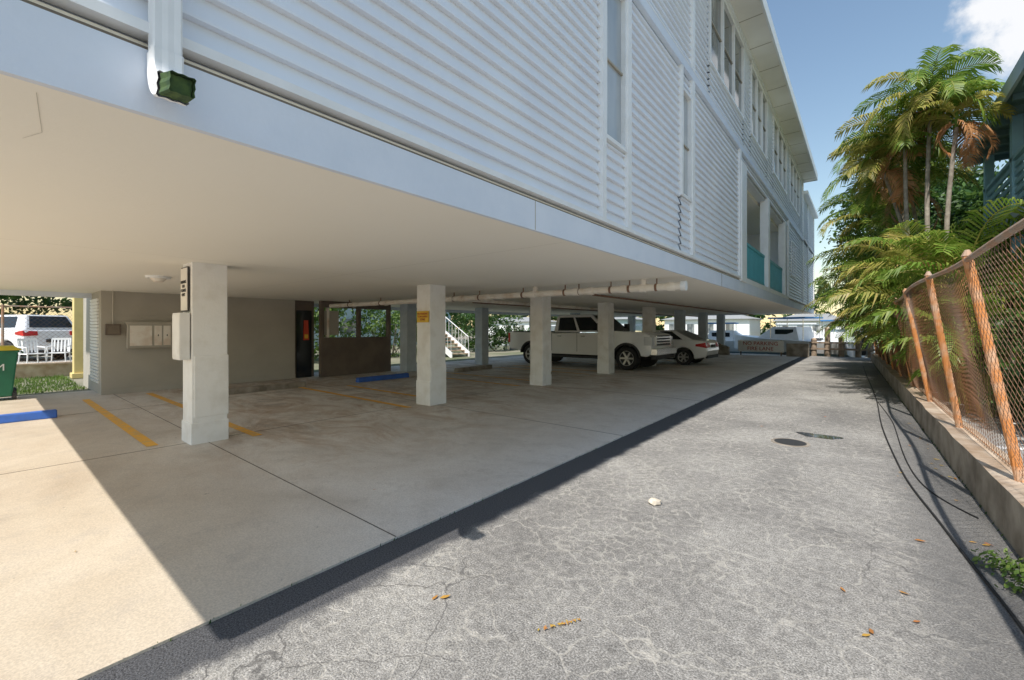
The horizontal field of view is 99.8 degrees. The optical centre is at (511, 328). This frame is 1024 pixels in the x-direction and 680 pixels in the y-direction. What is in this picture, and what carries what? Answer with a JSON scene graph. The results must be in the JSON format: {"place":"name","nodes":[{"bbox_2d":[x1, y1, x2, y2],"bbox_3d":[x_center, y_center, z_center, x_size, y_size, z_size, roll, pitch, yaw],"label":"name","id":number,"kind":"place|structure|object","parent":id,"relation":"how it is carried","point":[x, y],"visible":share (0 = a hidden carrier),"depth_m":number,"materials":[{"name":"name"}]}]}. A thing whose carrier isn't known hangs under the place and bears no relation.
{"place":"outdoors","nodes":[
{"label":"outdoors","id":0,"kind":"place"},
{"bbox_2d":[0,315,71,359],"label":"parked suv","id":1,"kind":"object","parent":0,"point":[44,324],"visible":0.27,"depth_m":16.46,"materials":[{"name":"white paint"}]},
{"bbox_2d":[17,355,71,363],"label":"raised patio","id":2,"kind":"structure","parent":0,"point":[34,358],"depth_m":17.39,"materials":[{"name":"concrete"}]},
{"bbox_2d":[16,338,46,363],"bbox_3d":[-15.447,0.786,13.867,0.586,0.932,0.513,0,0,18],"label":"patio chair","id":3,"kind":"object","parent":2,"relation":"on","point":[36,346],"visible":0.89,"depth_m":13.92,"materials":[{"name":"white wood"}]},
{"bbox_2d":[45,338,71,362],"bbox_3d":[-15.285,0.786,14.541,0.513,0.932,0.586,0,0,-32],"label":"patio chair","id":4,"kind":"object","parent":2,"relation":"on","point":[68,346],"visible":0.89,"depth_m":14.67,"materials":[{"name":"white wood"}]},
{"bbox_2d":[314,307,450,347],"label":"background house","id":5,"kind":"structure","parent":0,"point":[349,313],"depth_m":35.53,"materials":[{"name":"beige glass"}]},
{"bbox_2d":[0,353,798,679],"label":"concrete parking slab","id":6,"kind":"structure","parent":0,"point":[172,535],"depth_m":4.24,"materials":[{"name":"beige concrete"}]},
{"bbox_2d":[0,345,23,399],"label":"trash bin","id":7,"kind":"object","parent":6,"relation":"on","point":[8,357],"visible":1,"depth_m":8.88,"materials":[{"name":"plastic"}]},
{"bbox_2d":[0,409,56,423],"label":"parking bumper","id":8,"kind":"object","parent":6,"relation":"on","point":[26,416],"visible":1,"depth_m":6.95,"materials":[{"name":"blue paint"}]},
{"bbox_2d":[83,291,294,394],"bbox_3d":[-8.893,0.325,12.102,2.720,2.350,4.280,0,0,39],"label":"storage room","id":9,"kind":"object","parent":6,"relation":"on","point":[260,339],"visible":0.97,"depth_m":10.61,"materials":[{"name":"beige paint"}]},
{"bbox_2d":[105,291,120,334],"bbox_3d":[-9.004,-0.350,9.727,0.110,1.000,0.260,0,0,39],"label":"electric meter box","id":10,"kind":"object","parent":9,"relation":"attached to","point":[112,329],"visible":0.89,"depth_m":9.72,"materials":[{"name":"grey metal"}]},
{"bbox_2d":[126,322,171,347],"bbox_3d":[-8.509,0.150,10.279,0.180,0.600,1.080,0,0,39],"label":"mailbox cluster","id":11,"kind":"object","parent":9,"relation":"attached to","point":[147,334],"visible":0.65,"depth_m":10.12,"materials":[{"name":"metal"}]},
{"bbox_2d":[229,381,305,394],"bbox_3d":[-5.886,1.421,10.347,0.173,0.130,1.800,0,0,39],"label":"parking bumper","id":12,"kind":"object","parent":6,"relation":"on","point":[249,389],"visible":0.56,"depth_m":10.26,"materials":[{"name":"concrete"}]},
{"bbox_2d":[295,300,390,377],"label":"brown screen wall","id":13,"kind":"structure","parent":6,"relation":"on","point":[357,354],"depth_m":13.51,"materials":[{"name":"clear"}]},
{"bbox_2d":[83,360,668,446],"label":"parking stripes","id":14,"kind":"object","parent":6,"relation":"on","point":[136,434],"visible":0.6,"depth_m":8.08,"materials":[{"name":"yellow paint"}]},
{"bbox_2d":[356,373,408,382],"bbox_3d":[-3.726,1.421,12.521,0.173,0.130,1.700,0,0,39],"label":"parking bumper","id":15,"kind":"object","parent":6,"relation":"on","point":[380,377],"visible":1,"depth_m":12.40,"materials":[{"name":"blue paint"}]},
{"bbox_2d":[182,262,724,444],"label":"columns","id":16,"kind":"structure","parent":6,"relation":"on","point":[205,419],"depth_m":8.35,"materials":[{"name":"paint"}]},
{"bbox_2d":[172,266,189,359],"bbox_3d":[-4.277,-0.200,5.563,0.340,1.200,0.112,0,0,39],"label":"column box","id":17,"kind":"object","parent":16,"relation":"attached to","point":[180,336],"visible":0.99,"depth_m":5.49,"materials":[{"name":"white metal"}]},
{"bbox_2d":[181,280,185,295],"bbox_3d":[-4.271,-0.522,5.601,0.224,0.204,0.004,0,0,39],"label":"column sign text","id":18,"kind":"object","parent":17,"relation":"attached to","point":[183,286],"depth_m":5.59},
{"bbox_2d":[0,0,812,316],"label":"ceiling slab","id":19,"kind":"structure","parent":16,"relation":"on","point":[98,184],"depth_m":3.74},
{"bbox_2d":[145,275,170,281],"bbox_3d":[-5.761,-0.805,7.019,0.336,0.090,0.336,0,0,39],"label":"ceiling light","id":20,"kind":"object","parent":19,"relation":"attached to","point":[156,278],"visible":1,"depth_m":6.94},
{"bbox_2d":[7,93,779,310],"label":"ceiling cracks","id":21,"kind":"object","parent":19,"relation":"attached to","point":[239,263],"visible":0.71,"depth_m":4.80,"materials":[{"name":"beige paint"}]},
{"bbox_2d":[0,0,813,318],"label":"fascia beam","id":22,"kind":"structure","parent":19,"relation":"attached to","point":[54,50],"depth_m":2.07,"materials":[{"name":"paint"}]},
{"bbox_2d":[37,0,811,303],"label":"walls","id":23,"kind":"structure","parent":19,"relation":"on","point":[755,197],"depth_m":12.50,"materials":[{"name":"paint"}]},
{"bbox_2d":[43,0,813,307],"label":"white trim","id":24,"kind":"structure","parent":23,"relation":"attached to","point":[100,12],"depth_m":4.66,"materials":[{"name":"paint"}]},
{"bbox_2d":[147,0,195,105],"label":"downspout","id":25,"kind":"object","parent":24,"relation":"attached to","point":[169,80],"visible":1,"depth_m":1.66,"materials":[{"name":"white metal"}]},
{"bbox_2d":[98,0,812,304],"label":"lap siding","id":26,"kind":"object","parent":24,"relation":"attached to","point":[509,88],"visible":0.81,"depth_m":3.69,"materials":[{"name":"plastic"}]},
{"bbox_2d":[607,0,799,278],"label":"windows","id":27,"kind":"structure","parent":24,"relation":"attached to","point":[725,53],"depth_m":8.71,"materials":[{"name":"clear glass"}]},
{"bbox_2d":[737,160,788,298],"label":"balcony posts","id":28,"kind":"object","parent":23,"relation":"attached to","point":[765,227],"visible":0.64,"depth_m":12.80,"materials":[{"name":"white paint"}]},
{"bbox_2d":[747,243,782,292],"bbox_3d":[7.917,-1.725,13.351,0.060,0.890,7.700,0,0,39],"label":"balcony railing","id":29,"kind":"object","parent":28,"relation":"attached to","point":[755,265],"visible":0.63,"depth_m":12.35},
{"bbox_2d":[726,0,817,218],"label":"roof","id":30,"kind":"structure","parent":23,"relation":"on","point":[754,23],"depth_m":11.78,"materials":[{"name":"white paint"}]},
{"bbox_2d":[325,278,753,337],"bbox_3d":[5.055,-0.225,18.259,10.766,1.250,21.309,0,0,39],"label":"drain pipe","id":31,"kind":"object","parent":19,"relation":"attached to","point":[643,286],"visible":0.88,"depth_m":9.61,"materials":[{"name":"plastic"}]},
{"bbox_2d":[417,311,428,321],"bbox_3d":[-1.733,-0.230,8.367,0.340,0.220,0.020,0,0,39],"label":"parking sign","id":32,"kind":"object","parent":16,"relation":"attached to","point":[422,316],"visible":1,"depth_m":8.35,"materials":[{"name":"yellow metal"}]},
{"bbox_2d":[454,365,491,371],"bbox_3d":[-1.357,1.421,15.428,0.173,0.130,1.800,0,0,39],"label":"parking bumper","id":33,"kind":"object","parent":6,"relation":"on","point":[462,369],"visible":0.99,"depth_m":15.27,"materials":[{"name":"concrete"}]},
{"bbox_2d":[507,314,676,369],"bbox_3d":[2.966,0.471,17.580,6.740,2.030,2.560,0,0,39],"label":"pickup truck","id":34,"kind":"object","parent":6,"relation":"on","point":[633,349],"visible":0.77,"depth_m":16.40,"materials":[{"name":"white paint"}]},
{"bbox_2d":[615,330,718,364],"bbox_3d":[6.429,0.776,19.015,4.635,1.420,2.100,0,0,39],"label":"parked car","id":35,"kind":"object","parent":6,"relation":"on","point":[684,342],"visible":0.45,"depth_m":17.48,"materials":[{"name":"white paint"}]},
{"bbox_2d":[686,330,808,356],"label":"ramp wall","id":36,"kind":"structure","parent":6,"relation":"on","point":[797,350],"depth_m":22.93,"materials":[{"name":"concrete"}]},
{"bbox_2d":[738,340,783,355],"bbox_3d":[13.679,1.070,23.741,2.200,0.860,0.112,0,0,39],"label":"fire lane sign","id":37,"kind":"object","parent":6,"relation":"on","point":[759,346],"visible":1,"depth_m":23.70,"materials":[{"name":"grey wood"}]},
{"bbox_2d":[0,329,862,397],"bbox_3d":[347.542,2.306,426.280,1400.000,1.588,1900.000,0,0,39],"label":"ground","id":38,"kind":"structure","parent":0,"point":[497,353],"depth_m":21.74,"materials":[{"name":"green plant"}]},
{"bbox_2d":[0,295,71,314],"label":"broadleaf tree","id":39,"kind":"object","parent":38,"relation":"on","point":[36,299],"visible":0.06,"depth_m":20.29,"materials":[{"name":"green plant"}]},
{"bbox_2d":[0,304,71,362],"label":"garden fence","id":40,"kind":"object","parent":38,"relation":"on","point":[2,322],"visible":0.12,"depth_m":14.63,"materials":[{"name":"metal"}]},
{"bbox_2d":[0,295,71,356],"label":"hedge","id":41,"kind":"object","parent":38,"relation":"on","point":[67,303],"visible":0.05,"depth_m":19.96,"materials":[{"name":"green plant"}]},
{"bbox_2d":[15,361,71,378],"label":"block wall","id":42,"kind":"structure","parent":38,"relation":"on","point":[29,370],"depth_m":13.34,"materials":[{"name":"concrete"}]},
{"bbox_2d":[70,298,82,378],"bbox_3d":[-13.203,0.250,13.241,0.500,2.500,0.500,0,0,39],"label":"yellow gate post","id":43,"kind":"object","parent":38,"relation":"on","point":[77,337],"visible":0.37,"depth_m":13.04,"materials":[{"name":"paint"}]},
{"bbox_2d":[314,307,355,359],"bbox_3d":[-9.805,0.145,18.766,4.059,4.029,6.542,0,0,39],"label":"hedge","id":44,"kind":"object","parent":38,"relation":"on","point":[316,344],"visible":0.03,"depth_m":20.07,"materials":[{"name":"green plant"}]},
{"bbox_2d":[314,307,363,332],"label":"broadleaf tree","id":45,"kind":"object","parent":38,"relation":"on","point":[341,311],"visible":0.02,"depth_m":20.78,"materials":[{"name":"green plant"}]},
{"bbox_2d":[346,309,416,356],"bbox_3d":[-6.293,0.247,23.619,3.176,3.771,6.011,0,0,39],"label":"hedge","id":46,"kind":"object","parent":38,"relation":"on","point":[395,317],"visible":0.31,"depth_m":23.08,"materials":[{"name":"green plant"}]},
{"bbox_2d":[377,310,474,339],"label":"broadleaf tree","id":47,"kind":"object","parent":38,"relation":"on","point":[446,315],"visible":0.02,"depth_m":29.79,"materials":[{"name":"green plant"}]},
{"bbox_2d":[416,316,469,357],"bbox_3d":[-4.278,-0.186,24.119,4.113,3.571,1.340,0,0,39],"label":"outdoor staircase","id":48,"kind":"structure","parent":38,"relation":"on","point":[457,344],"depth_m":23.48,"materials":[{"name":"metal"}]},
{"bbox_2d":[445,313,528,351],"bbox_3d":[-1.261,0.253,29.450,3.263,3.363,9.273,0,0,39],"label":"hedge","id":49,"kind":"object","parent":38,"relation":"on","point":[501,333],"visible":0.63,"depth_m":28.31,"materials":[{"name":"green plant"}]},
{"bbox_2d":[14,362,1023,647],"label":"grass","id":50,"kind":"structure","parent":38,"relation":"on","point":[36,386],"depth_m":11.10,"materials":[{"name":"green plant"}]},
{"bbox_2d":[490,317,556,333],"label":"waterfront house","id":51,"kind":"structure","parent":38,"relation":"on","point":[525,323],"depth_m":96.02,"materials":[{"name":"white glass"}]},
{"bbox_2d":[582,317,641,332],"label":"waterfront house","id":52,"kind":"structure","parent":38,"relation":"on","point":[622,320],"depth_m":80.89,"materials":[{"name":"white glass"}]},
{"bbox_2d":[451,264,865,334],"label":"distant trees","id":53,"kind":"object","parent":38,"relation":"on","point":[661,326],"visible":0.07,"depth_m":75.49,"materials":[{"name":"green plant"}]},
{"bbox_2d":[661,315,763,335],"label":"waterfront house","id":54,"kind":"structure","parent":38,"relation":"on","point":[747,325],"depth_m":69.10,"materials":[{"name":"white paint"}]},
{"bbox_2d":[773,314,843,335],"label":"waterfront house","id":55,"kind":"structure","parent":38,"relation":"on","point":[822,323],"depth_m":61.61,"materials":[{"name":"white glass"}]},
{"bbox_2d":[930,266,1023,377],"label":"hedge","id":56,"kind":"object","parent":38,"relation":"on","point":[1006,305],"depth_m":7.97,"materials":[{"name":"green plant"}]},
{"bbox_2d":[0,0,1023,328],"label":"sky","id":57,"kind":"structure","parent":0,"point":[831,50],"materials":[{"name":"blue"}]},
{"bbox_2d":[84,356,1023,679],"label":"asphalt driveway","id":58,"kind":"structure","parent":0,"point":[748,548],"depth_m":2.61,"materials":[{"name":"grey asphalt"}]},
{"bbox_2d":[74,365,993,635],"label":"fallen leaves","id":59,"kind":"object","parent":58,"relation":"on","point":[552,625],"visible":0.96,"depth_m":2.38,"materials":[{"name":"orange plant"}]},
{"bbox_2d":[648,498,660,505],"bbox_3d":[1.218,1.475,3.678,0.116,0.050,0.082,0,0,-1],"label":"loose stone","id":60,"kind":"object","parent":58,"relation":"on","point":[654,501],"visible":1,"depth_m":3.65,"materials":[{"name":"white stone"}]},
{"bbox_2d":[771,438,809,446],"bbox_3d":[3.656,1.495,5.664,0.437,0.010,0.437,0,0,39],"label":"manhole cover","id":61,"kind":"object","parent":58,"relation":"on","point":[790,442],"visible":1,"depth_m":5.63,"materials":[{"name":"metal"}]},
{"bbox_2d":[797,432,841,438],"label":"puddle","id":62,"kind":"object","parent":58,"relation":"in","point":[819,435],"visible":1,"depth_m":5.97,"materials":[{"name":"liquid"}]},
{"bbox_2d":[829,313,872,343],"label":"areca palm","id":63,"kind":"object","parent":58,"relation":"on","point":[855,332],"visible":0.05,"depth_m":19.67,"materials":[{"name":"green plant"}]},
{"bbox_2d":[815,240,899,354],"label":"areca palm","id":64,"kind":"object","parent":58,"relation":"on","point":[824,284],"visible":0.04,"depth_m":18.04,"materials":[{"name":"green plant"}]},
{"bbox_2d":[878,402,978,518],"bbox_3d":[5.468,1.493,6.143,0.230,0.012,6.570,0,0,35],"label":"garden hose","id":65,"kind":"object","parent":58,"relation":"on","point":[918,479],"visible":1,"depth_m":4.21,"materials":[{"name":"black rubber"}]},
{"bbox_2d":[863,366,1023,632],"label":"garden hose","id":66,"kind":"object","parent":58,"relation":"on","point":[1013,616],"visible":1,"depth_m":2.95,"materials":[{"name":"black rubber"}]},
{"bbox_2d":[871,352,1023,560],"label":"concrete wall","id":67,"kind":"structure","parent":58,"relation":"on","point":[984,473],"depth_m":4.02,"materials":[{"name":"grey concrete"}]},
{"bbox_2d":[873,218,1023,482],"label":"chain link fence","id":68,"kind":"object","parent":67,"relation":"on","point":[969,264],"visible":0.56,"depth_m":3.82,"materials":[{"name":"metal"}]},
{"bbox_2d":[971,548,1023,592],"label":"weed plant","id":69,"kind":"object","parent":58,"relation":"on","point":[1003,563],"visible":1,"depth_m":2.62,"materials":[{"name":"green plant"}]},
{"bbox_2d":[445,339,866,357],"bbox_3d":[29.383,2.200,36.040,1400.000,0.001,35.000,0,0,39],"label":"canal water","id":70,"kind":"structure","parent":0,"point":[462,341],"depth_m":73.11,"materials":[{"name":"teal liquid"}]},
{"bbox_2d":[708,322,761,353],"bbox_3d":[15.716,0.805,32.314,8.480,2.490,2.760,0,0,33],"label":"motor boat","id":71,"kind":"object","parent":70,"relation":"on","point":[729,338],"visible":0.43,"depth_m":31.21,"materials":[{"name":"white plastic"}]},
{"bbox_2d":[775,323,824,339],"bbox_3d":[23.832,0.805,35.981,9.540,2.490,3.100,0,0,28],"label":"motor boat","id":72,"kind":"object","parent":70,"relation":"on","point":[814,332],"visible":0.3,"depth_m":34.72,"materials":[{"name":"white plastic"}]},
{"bbox_2d":[734,317,867,357],"bbox_3d":[17.274,0.555,26.564,2.590,2.490,7.950,0,0,-26],"label":"motor boat","id":73,"kind":"object","parent":70,"relation":"on","point":[800,335],"visible":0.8,"depth_m":25.89,"materials":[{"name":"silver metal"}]},
{"bbox_2d":[782,327,874,357],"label":"dock pilings","id":74,"kind":"object","parent":70,"relation":"in","point":[841,349],"visible":0.27,"depth_m":22.85,"materials":[{"name":"brown wood"}]},
{"bbox_2d":[817,320,856,341],"bbox_3d":[20.553,0.705,26.895,6.360,2.490,2.080,0,0,-30],"label":"motor boat","id":75,"kind":"object","parent":70,"relation":"on","point":[833,337],"visible":0.19,"depth_m":26.59,"materials":[{"name":"white plastic"}]},
{"bbox_2d":[916,381,1023,464],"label":"neighbouring car park","id":76,"kind":"structure","parent":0,"point":[1017,435],"depth_m":6.55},
{"bbox_2d":[816,177,923,257],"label":"palm tree","id":77,"kind":"object","parent":76,"relation":"on","point":[870,221],"visible":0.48,"depth_m":14.17,"materials":[{"name":"green plant"}]},
{"bbox_2d":[820,120,945,309],"bbox_3d":[9.863,-1.878,11.451,2.436,6.777,2.436,0,0,-20],"label":"palm tree","id":78,"kind":"object","parent":76,"relation":"on","point":[856,163],"visible":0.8,"depth_m":11.18,"materials":[{"name":"green plant"}]},
{"bbox_2d":[830,127,962,224],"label":"palm tree","id":79,"kind":"object","parent":76,"relation":"on","point":[848,188],"visible":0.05,"depth_m":13.59,"materials":[{"name":"green plant"}]},
{"bbox_2d":[801,210,1009,362],"bbox_3d":[13.246,-0.998,14.334,5.556,5.006,5.508,0,0,-10],"label":"areca palm","id":80,"kind":"object","parent":76,"relation":"on","point":[962,223],"visible":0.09,"depth_m":14.50,"materials":[{"name":"green plant"}]},
{"bbox_2d":[805,216,1009,380],"bbox_3d":[11.527,-0.774,12.326,5.227,4.557,4.928,0,0,39],"label":"areca palm","id":81,"kind":"object","parent":76,"relation":"on","point":[842,322],"visible":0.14,"depth_m":12.95,"materials":[{"name":"green plant"}]},
{"bbox_2d":[819,157,1009,281],"bbox_3d":[16.853,-2.923,17.790,6.650,8.860,6.930,0,0,28],"label":"broadleaf tree","id":82,"kind":"object","parent":76,"relation":"on","point":[938,188],"visible":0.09,"depth_m":16.55,"materials":[{"name":"green plant"}]},
{"bbox_2d":[853,146,982,303],"bbox_3d":[10.874,-1.629,11.741,2.612,6.263,2.388,0,0,39],"label":"palm tree","id":83,"kind":"object","parent":76,"relation":"on","point":[935,171],"visible":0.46,"depth_m":11.67,"materials":[{"name":"green plant"}]},
{"bbox_2d":[835,82,1001,299],"bbox_3d":[9.828,-2.166,10.710,2.878,7.355,2.555,0,0,-1],"label":"palm tree","id":84,"kind":"object","parent":76,"relation":"on","point":[893,117],"visible":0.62,"depth_m":10.68,"materials":[{"name":"green plant"}]},
{"bbox_2d":[827,197,1023,404],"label":"areca palm","id":85,"kind":"object","parent":76,"relation":"on","point":[937,246],"visible":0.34,"depth_m":8.46,"materials":[{"name":"green plant"}]},
{"bbox_2d":[851,44,1004,390],"bbox_3d":[9.731,-2.390,10.069,2.749,7.794,2.499,0,0,9],"label":"palm tree","id":86,"kind":"object","parent":76,"relation":"on","point":[938,80],"visible":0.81,"depth_m":9.78,"materials":[{"name":"green plant"}]},
{"bbox_2d":[832,215,1023,389],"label":"areca palm","id":87,"kind":"object","parent":76,"relation":"on","point":[893,234],"visible":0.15,"depth_m":10.41,"materials":[{"name":"green plant"}]},
{"bbox_2d":[872,176,1009,270],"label":"broadleaf tree","id":88,"kind":"object","parent":76,"relation":"on","point":[965,200],"visible":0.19,"depth_m":14.19,"materials":[{"name":"green plant"}]},
{"bbox_2d":[867,260,1023,417],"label":"areca palm","id":89,"kind":"object","parent":76,"relation":"on","point":[918,269],"visible":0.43,"depth_m":7.71,"materials":[{"name":"green plant"}]},
{"bbox_2d":[897,75,1018,248],"bbox_3d":[9.835,-1.933,9.547,1.899,6.880,1.595,0,0,23],"label":"palm tree","id":90,"kind":"object","parent":76,"relation":"on","point":[956,104],"visible":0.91,"depth_m":9.48,"materials":[{"name":"green plant"}]},
{"bbox_2d":[971,279,1023,421],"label":"hedge","id":91,"kind":"object","parent":76,"relation":"on","point":[1020,325],"visible":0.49,"depth_m":6.23,"materials":[{"name":"green plant"}]},
{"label":"walls","id":92,"kind":"object","parent":76,"relation":"on","visible":0},
{"bbox_2d":[964,51,1023,164],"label":"roof","id":93,"kind":"structure","parent":92,"relation":"on","point":[1012,89],"depth_m":9.95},
{"bbox_2d":[983,113,1023,267],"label":"balcony","id":94,"kind":"structure","parent":92,"relation":"attached to","point":[1013,167],"depth_m":9.83,"materials":[{"name":"teal wood"}]}
]}

